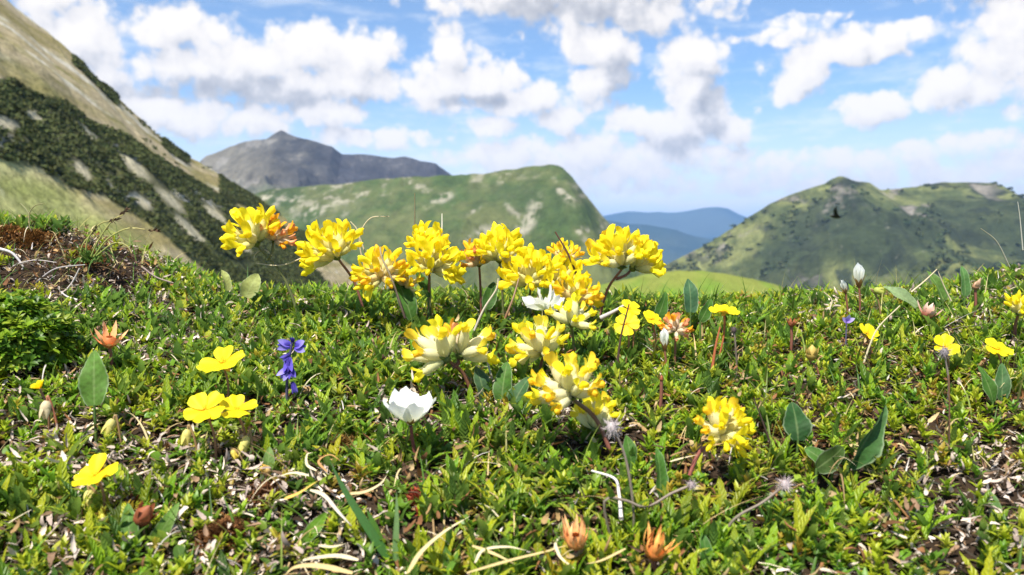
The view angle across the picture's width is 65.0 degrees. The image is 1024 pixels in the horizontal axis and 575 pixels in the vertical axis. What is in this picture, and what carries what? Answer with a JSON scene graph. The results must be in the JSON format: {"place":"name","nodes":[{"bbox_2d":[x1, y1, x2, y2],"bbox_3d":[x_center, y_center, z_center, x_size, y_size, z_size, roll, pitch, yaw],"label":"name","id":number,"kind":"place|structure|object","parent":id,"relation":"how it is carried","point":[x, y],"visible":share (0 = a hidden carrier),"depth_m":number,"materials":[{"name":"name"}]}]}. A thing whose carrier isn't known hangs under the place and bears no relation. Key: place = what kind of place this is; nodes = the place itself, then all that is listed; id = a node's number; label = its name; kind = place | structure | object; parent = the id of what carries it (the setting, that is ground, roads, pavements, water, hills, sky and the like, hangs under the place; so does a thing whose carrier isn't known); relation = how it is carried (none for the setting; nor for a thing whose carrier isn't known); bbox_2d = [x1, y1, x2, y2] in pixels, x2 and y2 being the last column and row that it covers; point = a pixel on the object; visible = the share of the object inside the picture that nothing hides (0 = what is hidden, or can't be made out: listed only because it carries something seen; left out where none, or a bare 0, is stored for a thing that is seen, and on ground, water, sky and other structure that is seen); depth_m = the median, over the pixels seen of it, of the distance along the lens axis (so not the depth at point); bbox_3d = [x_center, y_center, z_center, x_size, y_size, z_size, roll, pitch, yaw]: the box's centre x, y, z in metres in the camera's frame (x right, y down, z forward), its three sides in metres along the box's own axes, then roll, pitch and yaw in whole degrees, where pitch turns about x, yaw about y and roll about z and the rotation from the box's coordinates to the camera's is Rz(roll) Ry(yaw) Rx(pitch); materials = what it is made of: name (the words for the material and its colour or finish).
{"place":"outdoors","nodes":[
{"label":"outdoors","id":0,"kind":"place"},
{"bbox_2d":[0,0,382,289],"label":"slope","id":1,"kind":"structure","parent":0,"point":[34,56],"depth_m":174.25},
{"bbox_2d":[0,53,332,288],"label":"mountain pine scrub","id":2,"kind":"object","parent":1,"relation":"on","point":[103,148],"visible":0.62,"depth_m":179.54,"materials":[{"name":"plant"}]},
{"bbox_2d":[200,130,450,193],"bbox_3d":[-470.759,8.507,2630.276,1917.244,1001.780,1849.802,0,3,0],"label":"mountain","id":3,"kind":"structure","parent":0,"point":[280,159],"depth_m":2407.38,"materials":[{"name":"grey stone"}]},
{"bbox_2d":[255,164,644,290],"bbox_3d":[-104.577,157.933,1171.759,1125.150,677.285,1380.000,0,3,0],"label":"mountain","id":4,"kind":"structure","parent":0,"point":[539,206],"depth_m":1146.43,"materials":[{"name":"plant"}]},
{"bbox_2d":[0,230,1023,574],"bbox_3d":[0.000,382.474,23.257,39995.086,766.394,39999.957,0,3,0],"label":"ground","id":5,"kind":"structure","parent":0,"point":[714,474],"depth_m":0.38,"materials":[{"name":"soil"}]},
{"bbox_2d":[29,380,50,430],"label":"rock rose","id":6,"kind":"object","parent":5,"relation":"on","point":[38,384],"visible":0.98,"depth_m":0.40,"materials":[{"name":"yellow plant"}]},
{"bbox_2d":[0,289,84,372],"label":"cushion plant","id":7,"kind":"object","parent":5,"relation":"on","point":[34,321],"visible":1,"depth_m":0.44,"materials":[{"name":"green plant"}]},
{"bbox_2d":[38,395,59,437],"bbox_3d":[-0.225,0.066,0.391,0.010,0.027,0.006,0,3,0],"label":"flower bud","id":8,"kind":"object","parent":5,"relation":"on","point":[46,408],"visible":0.96,"depth_m":0.39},
{"bbox_2d":[83,484,97,509],"bbox_3d":[-0.175,0.090,0.338,0.010,0.016,0.006,0,3,0],"label":"flower bud","id":9,"kind":"object","parent":5,"relation":"on","point":[88,502],"visible":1,"depth_m":0.34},
{"bbox_2d":[78,350,108,440],"bbox_3d":[-0.205,0.056,0.396,0.013,0.049,0.009,0,3,0],"label":"leaf shoot","id":10,"kind":"object","parent":5,"relation":"on","point":[93,381],"visible":1,"depth_m":0.39,"materials":[{"name":"plant"}]},
{"bbox_2d":[72,453,117,512],"bbox_3d":[-0.170,0.085,0.329,0.018,0.032,0.015,0,3,0],"label":"rock rose","id":11,"kind":"object","parent":5,"relation":"on","point":[90,473],"visible":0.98,"depth_m":0.33,"materials":[{"name":"yellow plant"}]},
{"bbox_2d":[55,206,159,270],"bbox_3d":[-0.289,-0.035,0.578,0.070,0.047,0.046,-1,4,-21],"label":"sedge tuft","id":12,"kind":"object","parent":5,"relation":"on","point":[86,256],"visible":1,"depth_m":0.57,"materials":[{"name":"green plant"}]},
{"bbox_2d":[90,321,127,372],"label":"withered flower","id":13,"kind":"object","parent":5,"relation":"on","point":[108,341],"visible":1,"depth_m":0.46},
{"bbox_2d":[101,414,123,455],"bbox_3d":[-0.191,0.072,0.384,0.010,0.024,0.006,0,3,0],"label":"flower bud","id":14,"kind":"object","parent":5,"relation":"on","point":[109,425],"visible":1,"depth_m":0.38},
{"bbox_2d":[120,503,141,553],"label":"leaf shoot","id":15,"kind":"object","parent":5,"relation":"on","point":[128,525],"visible":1,"depth_m":0.32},
{"bbox_2d":[133,500,157,547],"bbox_3d":[-0.145,0.096,0.318,0.010,0.023,0.008,0,3,0],"label":"flower bud","id":16,"kind":"object","parent":5,"relation":"on","point":[143,516],"visible":1,"depth_m":0.32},
{"bbox_2d":[145,502,178,553],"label":"leaf shoot","id":17,"kind":"object","parent":5,"relation":"on","point":[165,524],"visible":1,"depth_m":0.32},
{"bbox_2d":[180,424,197,449],"bbox_3d":[-0.150,0.074,0.374,0.010,0.022,0.006,0,3,0],"label":"flower bud","id":18,"kind":"object","parent":5,"relation":"on","point":[187,435],"visible":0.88,"depth_m":0.37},
{"bbox_2d":[183,391,224,459],"bbox_3d":[-0.141,0.068,0.368,0.019,0.040,0.016,0,3,0],"label":"rock rose","id":19,"kind":"object","parent":5,"relation":"on","point":[198,403],"visible":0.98,"depth_m":0.37,"materials":[{"name":"yellow plant"}]},
{"bbox_2d":[196,345,244,396],"bbox_3d":[-0.151,0.052,0.416,0.024,0.042,0.022,0,3,0],"label":"rock rose","id":20,"kind":"object","parent":5,"relation":"on","point":[225,361],"visible":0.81,"depth_m":0.42,"materials":[{"name":"yellow plant"}]},
{"bbox_2d":[221,270,231,298],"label":"leaf shoot","id":21,"kind":"object","parent":5,"relation":"on","point":[227,280],"visible":0.87,"depth_m":0.58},
{"bbox_2d":[219,394,257,457],"bbox_3d":[-0.127,0.068,0.374,0.017,0.035,0.016,0,3,0],"label":"rock rose","id":22,"kind":"object","parent":5,"relation":"on","point":[234,405],"visible":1,"depth_m":0.38,"materials":[{"name":"yellow plant"}]},
{"bbox_2d":[237,430,254,465],"bbox_3d":[-0.124,0.077,0.374,0.008,0.021,0.006,0,3,0],"label":"flower bud","id":23,"kind":"object","parent":5,"relation":"on","point":[246,441],"visible":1,"depth_m":0.37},
{"bbox_2d":[240,273,260,302],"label":"leaf shoot","id":24,"kind":"object","parent":5,"relation":"on","point":[250,284],"visible":0.91,"depth_m":0.57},
{"bbox_2d":[219,203,298,312],"bbox_3d":[-0.170,-0.011,0.538,0.056,0.091,0.038,-3,5,-41],"label":"kidney vetch","id":25,"kind":"object","parent":5,"relation":"on","point":[258,225],"visible":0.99,"depth_m":0.53,"materials":[{"name":"yellow plant"}]},
{"bbox_2d":[260,447,274,480],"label":"leaf shoot","id":26,"kind":"object","parent":5,"relation":"on","point":[268,457],"visible":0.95,"depth_m":0.37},
{"bbox_2d":[276,337,305,402],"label":"milkwort","id":27,"kind":"object","parent":5,"relation":"on","point":[286,372],"visible":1,"depth_m":0.42,"materials":[{"name":"purple plant"}]},
{"bbox_2d":[301,512,325,553],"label":"leaf shoot","id":28,"kind":"object","parent":5,"relation":"on","point":[318,521],"visible":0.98,"depth_m":0.32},
{"bbox_2d":[285,563,352,574],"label":"dry strand","id":29,"kind":"object","parent":5,"relation":"on","point":[326,567],"visible":1,"depth_m":0.29},
{"bbox_2d":[310,489,350,524],"bbox_3d":[-0.072,0.088,0.323,0.029,0.008,0.004,3,5,44],"label":"dry strand","id":30,"kind":"object","parent":5,"relation":"on","point":[327,498],"visible":1,"depth_m":0.33},
{"bbox_2d":[303,554,358,560],"bbox_3d":[-0.067,0.100,0.296,0.021,0.002,0.004,0,3,0],"label":"dry strand","id":31,"kind":"object","parent":5,"relation":"on","point":[344,556],"visible":1,"depth_m":0.30},
{"bbox_2d":[295,218,368,327],"bbox_3d":[-0.120,-0.007,0.536,0.048,0.078,0.044,0,3,0],"label":"kidney vetch","id":32,"kind":"object","parent":5,"relation":"on","point":[329,242],"visible":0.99,"depth_m":0.53,"materials":[{"name":"yellow plant"}]},
{"bbox_2d":[330,462,390,563],"bbox_3d":[-0.058,0.088,0.311,0.025,0.042,0.002,0,3,0],"label":"grass strand","id":33,"kind":"object","parent":5,"relation":"on","point":[368,528],"depth_m":0.31},
{"bbox_2d":[348,244,423,320],"bbox_3d":[-0.083,0.005,0.527,0.050,0.066,0.040,0,3,0],"label":"kidney vetch","id":34,"kind":"object","parent":5,"relation":"on","point":[371,274],"visible":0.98,"depth_m":0.52,"materials":[{"name":"yellow plant"}]},
{"bbox_2d":[379,247,405,317],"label":"dry stalk","id":35,"kind":"object","parent":5,"relation":"on","point":[397,295],"visible":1,"depth_m":0.52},
{"bbox_2d":[393,492,399,569],"bbox_3d":[-0.045,0.095,0.310,0.003,0.033,0.001,0,3,0],"label":"grass strand","id":36,"kind":"object","parent":5,"relation":"on","point":[396,534],"depth_m":0.31},
{"bbox_2d":[394,281,417,328],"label":"leaf shoot","id":37,"kind":"object","parent":5,"relation":"on","point":[408,298],"visible":0.78,"depth_m":0.53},
{"bbox_2d":[383,386,435,467],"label":"mountain avens","id":38,"kind":"object","parent":5,"relation":"on","point":[408,406],"visible":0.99,"depth_m":0.37,"materials":[{"name":"white plant"}]},
{"bbox_2d":[411,266,430,318],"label":"leaf shoot","id":39,"kind":"object","parent":5,"relation":"on","point":[423,284],"visible":0.65,"depth_m":0.54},
{"bbox_2d":[403,220,450,315],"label":"kidney vetch","id":40,"kind":"object","parent":5,"relation":"on","point":[422,229],"visible":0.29,"depth_m":0.55,"materials":[{"name":"yellow plant"}]},
{"bbox_2d":[405,230,466,319],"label":"kidney vetch","id":41,"kind":"object","parent":5,"relation":"on","point":[436,257],"visible":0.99,"depth_m":0.52,"materials":[{"name":"yellow plant"}]},
{"bbox_2d":[406,516,469,573],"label":"dry strand","id":42,"kind":"object","parent":5,"relation":"on","point":[420,552],"visible":1,"depth_m":0.30},
{"bbox_2d":[402,314,499,400],"bbox_3d":[-0.033,0.040,0.425,0.049,0.052,0.034,-2,4,-25],"label":"kidney vetch","id":43,"kind":"object","parent":5,"relation":"on","point":[438,343],"visible":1,"depth_m":0.42,"materials":[{"name":"yellow plant"}]},
{"bbox_2d":[0,223,921,572],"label":"moss","id":44,"kind":"object","parent":5,"relation":"on","point":[214,527],"visible":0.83,"depth_m":0.35,"materials":[{"name":"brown plant"}]},
{"bbox_2d":[459,238,489,317],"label":"kidney vetch","id":45,"kind":"object","parent":5,"relation":"on","point":[475,261],"visible":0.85,"depth_m":0.55,"materials":[{"name":"yellow plant"}]},
{"bbox_2d":[473,366,490,406],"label":"leaf shoot","id":46,"kind":"object","parent":5,"relation":"on","point":[480,377],"visible":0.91,"depth_m":0.43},
{"bbox_2d":[482,282,496,312],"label":"leaf shoot","id":47,"kind":"object","parent":5,"relation":"on","point":[489,290],"visible":0.79,"depth_m":0.54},
{"bbox_2d":[465,222,526,315],"bbox_3d":[-0.011,-0.004,0.539,0.041,0.081,0.036,-1,4,-12],"label":"kidney vetch","id":48,"kind":"object","parent":5,"relation":"on","point":[498,244],"visible":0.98,"depth_m":0.54,"materials":[{"name":"yellow plant"}]},
{"bbox_2d":[492,362,511,410],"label":"leaf shoot","id":49,"kind":"object","parent":5,"relation":"on","point":[503,380],"visible":0.93,"depth_m":0.42,"materials":[{"name":"plant"}]},
{"bbox_2d":[0,209,1023,574],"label":"avens leaves","id":50,"kind":"object","parent":5,"relation":"on","point":[684,519],"visible":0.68,"depth_m":0.40,"materials":[{"name":"green plant"}]},
{"bbox_2d":[0,214,1023,574],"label":"heath sprigs","id":51,"kind":"object","parent":5,"relation":"on","point":[890,402],"visible":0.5,"depth_m":0.40,"materials":[{"name":"green plant"}]},
{"bbox_2d":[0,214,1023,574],"bbox_3d":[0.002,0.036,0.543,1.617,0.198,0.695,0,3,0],"label":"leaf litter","id":52,"kind":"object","parent":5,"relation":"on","point":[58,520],"visible":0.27,"depth_m":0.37,"materials":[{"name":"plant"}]},
{"bbox_2d":[0,260,1023,574],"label":"creeping leaves","id":53,"kind":"object","parent":5,"relation":"on","point":[402,504],"visible":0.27,"depth_m":0.35,"materials":[{"name":"green plant"}]},
{"bbox_2d":[0,207,1023,574],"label":"grass","id":54,"kind":"structure","parent":5,"relation":"on","point":[582,401],"depth_m":0.43,"materials":[{"name":"plant"}]},
{"bbox_2d":[0,215,1023,574],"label":"dry straw","id":55,"kind":"object","parent":5,"relation":"on","point":[472,419],"visible":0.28,"depth_m":0.38,"materials":[{"name":"beige plant"}]},
{"bbox_2d":[466,545,566,572],"bbox_3d":[0.004,0.099,0.295,0.043,0.004,0.002,-1,4,-21],"label":"dry strand","id":56,"kind":"object","parent":5,"relation":"on","point":[504,561],"visible":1,"depth_m":0.29},
{"bbox_2d":[507,377,529,407],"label":"leaf shoot","id":57,"kind":"object","parent":5,"relation":"on","point":[520,388],"visible":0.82,"depth_m":0.42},
{"bbox_2d":[496,243,562,313],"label":"kidney vetch","id":58,"kind":"object","parent":5,"relation":"on","point":[529,270],"visible":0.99,"depth_m":0.52,"materials":[{"name":"yellow plant"}]},
{"bbox_2d":[505,314,569,368],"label":"kidney vetch","id":59,"kind":"object","parent":5,"relation":"on","point":[541,341],"visible":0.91,"depth_m":0.44,"materials":[{"name":"yellow plant"}]},
{"bbox_2d":[522,284,563,314],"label":"mountain avens","id":60,"kind":"object","parent":5,"relation":"on","point":[540,303],"visible":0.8,"depth_m":0.50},
{"bbox_2d":[528,238,590,312],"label":"kidney vetch","id":61,"kind":"object","parent":5,"relation":"on","point":[559,253],"visible":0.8,"depth_m":0.53,"materials":[{"name":"yellow plant"}]},
{"bbox_2d":[524,351,613,455],"bbox_3d":[0.028,0.059,0.368,0.046,0.060,0.030,0,3,0],"label":"kidney vetch","id":62,"kind":"object","parent":5,"relation":"on","point":[565,386],"visible":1,"depth_m":0.36,"materials":[{"name":"yellow plant"}]},
{"bbox_2d":[544,292,597,352],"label":"kidney vetch","id":63,"kind":"object","parent":5,"relation":"on","point":[571,315],"visible":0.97,"depth_m":0.47,"materials":[{"name":"yellow plant"}]},
{"bbox_2d":[559,514,592,567],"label":"withered flower","id":64,"kind":"object","parent":5,"relation":"on","point":[575,540],"visible":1,"depth_m":0.30,"materials":[{"name":"plant"}]},
{"bbox_2d":[551,269,604,337],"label":"kidney vetch","id":65,"kind":"object","parent":5,"relation":"on","point":[592,295],"visible":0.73,"depth_m":0.52,"materials":[{"name":"yellow plant"}]},
{"bbox_2d":[570,391,618,443],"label":"kidney vetch","id":66,"kind":"object","parent":5,"relation":"on","point":[602,409],"visible":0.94,"depth_m":0.38,"materials":[{"name":"yellow plant"}]},
{"bbox_2d":[591,470,622,519],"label":"twig","id":67,"kind":"object","parent":5,"relation":"on","point":[620,510],"visible":1,"depth_m":0.33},
{"bbox_2d":[602,415,634,530],"bbox_3d":[0.042,0.079,0.319,0.016,0.056,0.010,0,3,0],"label":"seed head","id":68,"kind":"object","parent":5,"relation":"on","point":[611,427],"visible":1,"depth_m":0.32},
{"bbox_2d":[582,224,665,319],"bbox_3d":[0.076,-0.004,0.538,0.058,0.078,0.039,-2,4,-23],"label":"kidney vetch","id":69,"kind":"object","parent":5,"relation":"on","point":[621,249],"visible":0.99,"depth_m":0.53,"materials":[{"name":"yellow plant"}]},
{"bbox_2d":[614,312,639,362],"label":"rock rose","id":70,"kind":"object","parent":5,"relation":"on","point":[632,321],"visible":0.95,"depth_m":0.47,"materials":[{"name":"yellow plant"}]},
{"bbox_2d":[618,299,639,347],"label":"rock rose","id":71,"kind":"object","parent":5,"relation":"on","point":[633,306],"visible":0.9,"depth_m":0.48,"materials":[{"name":"yellow plant"}]},
{"bbox_2d":[623,435,636,478],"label":"leaf shoot","id":72,"kind":"object","parent":5,"relation":"on","point":[628,444],"visible":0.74,"depth_m":0.36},
{"bbox_2d":[603,478,699,541],"bbox_3d":[0.055,0.091,0.319,0.038,0.033,0.008,0,3,0],"label":"seed head","id":73,"kind":"object","parent":5,"relation":"on","point":[691,485],"visible":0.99,"depth_m":0.32},
{"bbox_2d":[643,310,661,363],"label":"rock rose","id":74,"kind":"object","parent":5,"relation":"on","point":[652,317],"visible":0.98,"depth_m":0.48,"materials":[{"name":"yellow plant"}]},
{"bbox_2d":[654,292,667,338],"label":"leaf shoot","id":75,"kind":"object","parent":5,"relation":"on","point":[661,309],"visible":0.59,"depth_m":0.51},
{"bbox_2d":[655,448,668,506],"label":"leaf shoot","id":76,"kind":"object","parent":5,"relation":"on","point":[662,477],"visible":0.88,"depth_m":0.35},
{"bbox_2d":[643,521,681,571],"bbox_3d":[0.056,0.102,0.302,0.015,0.027,0.015,0,3,0],"label":"withered flower","id":77,"kind":"object","parent":5,"relation":"on","point":[654,551],"visible":1,"depth_m":0.30,"materials":[{"name":"plant"}]},
{"bbox_2d":[659,328,668,363],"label":"white bud","id":78,"kind":"object","parent":5,"relation":"on","point":[664,337],"visible":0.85,"depth_m":0.46,"materials":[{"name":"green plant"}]},
{"bbox_2d":[657,312,693,363],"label":"fading vetch","id":79,"kind":"object","parent":5,"relation":"on","point":[675,326],"visible":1,"depth_m":0.47,"materials":[{"name":"orange plant"}]},
{"bbox_2d":[683,279,698,340],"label":"leaf shoot","id":80,"kind":"object","parent":5,"relation":"on","point":[691,294],"visible":0.92,"depth_m":0.53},
{"bbox_2d":[698,299,712,346],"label":"leaf shoot","id":81,"kind":"object","parent":5,"relation":"on","point":[705,312],"visible":0.88,"depth_m":0.50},
{"bbox_2d":[700,534,715,561],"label":"leaf shoot","id":82,"kind":"object","parent":5,"relation":"on","point":[704,542],"visible":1,"depth_m":0.31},
{"bbox_2d":[684,396,755,485],"bbox_3d":[0.091,0.071,0.347,0.031,0.048,0.026,0,3,0],"label":"kidney vetch","id":83,"kind":"object","parent":5,"relation":"on","point":[727,425],"visible":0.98,"depth_m":0.34,"materials":[{"name":"yellow plant"}]},
{"bbox_2d":[709,304,739,353],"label":"rock rose","id":84,"kind":"object","parent":5,"relation":"on","point":[725,308],"visible":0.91,"depth_m":0.47,"materials":[{"name":"yellow plant"}]},
{"bbox_2d":[728,473,795,527],"bbox_3d":[0.097,0.090,0.318,0.032,0.035,0.010,0,3,0],"label":"seed head","id":85,"kind":"object","parent":5,"relation":"on","point":[785,484],"visible":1,"depth_m":0.32},
{"bbox_2d":[787,317,798,351],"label":"withered flower","id":86,"kind":"object","parent":5,"relation":"on","point":[791,323],"visible":0.73,"depth_m":0.50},
{"bbox_2d":[782,402,812,461],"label":"leaf shoot","id":87,"kind":"object","parent":5,"relation":"on","point":[797,425],"visible":1,"depth_m":0.38,"materials":[{"name":"plant"}]},
{"bbox_2d":[805,345,821,383],"bbox_3d":[0.172,0.047,0.453,0.012,0.029,0.008,0,3,0],"label":"flower bud","id":88,"kind":"object","parent":5,"relation":"on","point":[812,351],"visible":0.93,"depth_m":0.45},
{"bbox_2d":[805,447,833,484],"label":"leaf shoot","id":89,"kind":"object","parent":5,"relation":"on","point":[813,453],"visible":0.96,"depth_m":0.36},
{"bbox_2d":[814,445,844,486],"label":"leaf shoot","id":90,"kind":"object","parent":5,"relation":"on","point":[826,460],"visible":0.97,"depth_m":0.36,"materials":[{"name":"plant"}]},
{"bbox_2d":[853,263,864,316],"bbox_3d":[0.239,0.007,0.554,0.008,0.049,0.009,0,3,0],"label":"white bud","id":91,"kind":"object","parent":5,"relation":"on","point":[858,271],"visible":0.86,"depth_m":0.55,"materials":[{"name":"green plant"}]},
{"bbox_2d":[846,405,887,475],"bbox_3d":[0.160,0.073,0.358,0.023,0.039,0.008,-1,4,-16],"label":"leaf shoot","id":92,"kind":"object","parent":5,"relation":"on","point":[871,443],"visible":1,"depth_m":0.36,"materials":[{"name":"plant"}]},
{"bbox_2d":[860,323,878,364],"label":"rock rose","id":93,"kind":"object","parent":5,"relation":"on","point":[869,328],"visible":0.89,"depth_m":0.47,"materials":[{"name":"yellow plant"}]},
{"bbox_2d":[883,286,917,311],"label":"leaf shoot","id":94,"kind":"object","parent":5,"relation":"on","point":[903,294],"visible":0.84,"depth_m":0.55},
{"bbox_2d":[917,300,942,334],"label":"withered flower","id":95,"kind":"object","parent":5,"relation":"on","point":[928,311],"visible":0.84,"depth_m":0.51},
{"bbox_2d":[927,271,947,308],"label":"leaf shoot","id":96,"kind":"object","parent":5,"relation":"on","point":[935,279],"visible":0.76,"depth_m":0.55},
{"bbox_2d":[935,343,953,407],"bbox_3d":[0.228,0.049,0.425,0.010,0.040,0.010,0,3,0],"label":"seed head","id":97,"kind":"object","parent":5,"relation":"on","point":[944,352],"visible":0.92,"depth_m":0.42},
{"bbox_2d":[934,334,959,380],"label":"rock rose","id":98,"kind":"object","parent":5,"relation":"on","point":[946,339],"visible":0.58,"depth_m":0.45,"materials":[{"name":"yellow plant"}]},
{"bbox_2d":[960,266,970,306],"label":"leaf shoot","id":99,"kind":"object","parent":5,"relation":"on","point":[965,286],"visible":0.87,"depth_m":0.56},
{"bbox_2d":[978,366,997,416],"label":"leaf shoot","id":100,"kind":"object","parent":5,"relation":"on","point":[990,387],"visible":0.94,"depth_m":0.42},
{"bbox_2d":[987,489,1009,527],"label":"leaf shoot","id":101,"kind":"object","parent":5,"relation":"on","point":[998,505],"visible":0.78,"depth_m":0.34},
{"bbox_2d":[985,338,1013,363],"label":"rock rose","id":102,"kind":"object","parent":5,"relation":"on","point":[995,345],"visible":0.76,"depth_m":0.45,"materials":[{"name":"yellow plant"}]},
{"bbox_2d":[995,363,1011,413],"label":"leaf shoot","id":103,"kind":"object","parent":5,"relation":"on","point":[1002,376],"visible":0.95,"depth_m":0.43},
{"bbox_2d":[1004,290,1023,341],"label":"kidney vetch","id":104,"kind":"object","parent":5,"relation":"on","point":[1015,303],"visible":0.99,"depth_m":0.49,"materials":[{"name":"yellow plant"}]},
{"bbox_2d":[8,0,1023,217],"label":"sky","id":105,"kind":"structure","parent":0,"point":[742,107],"materials":[{"name":"blue"}]},
{"bbox_2d":[608,221,712,264],"bbox_3d":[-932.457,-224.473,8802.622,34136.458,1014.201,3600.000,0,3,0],"label":"hills","id":106,"kind":"structure","parent":0,"point":[674,244],"depth_m":8519.23,"materials":[{"name":"blue"}]},
{"bbox_2d":[603,207,746,238],"bbox_3d":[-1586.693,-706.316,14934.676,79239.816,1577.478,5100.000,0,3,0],"label":"hills","id":107,"kind":"structure","parent":0,"point":[711,222],"depth_m":14531.30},
{"bbox_2d":[600,271,789,296],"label":"hill","id":108,"kind":"structure","parent":0,"point":[730,283],"depth_m":38.82,"materials":[{"name":"plant"}]},
{"bbox_2d":[663,176,1023,291],"bbox_3d":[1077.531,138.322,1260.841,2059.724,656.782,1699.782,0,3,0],"label":"mountain","id":109,"kind":"structure","parent":0,"point":[870,241],"depth_m":1306.91,"materials":[{"name":"plant"}]},
{"bbox_2d":[664,181,1023,283],"bbox_3d":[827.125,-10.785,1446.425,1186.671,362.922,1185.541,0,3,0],"label":"forest","id":110,"kind":"object","parent":109,"relation":"on","point":[963,260],"visible":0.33,"depth_m":1306.76,"materials":[{"name":"plant"}]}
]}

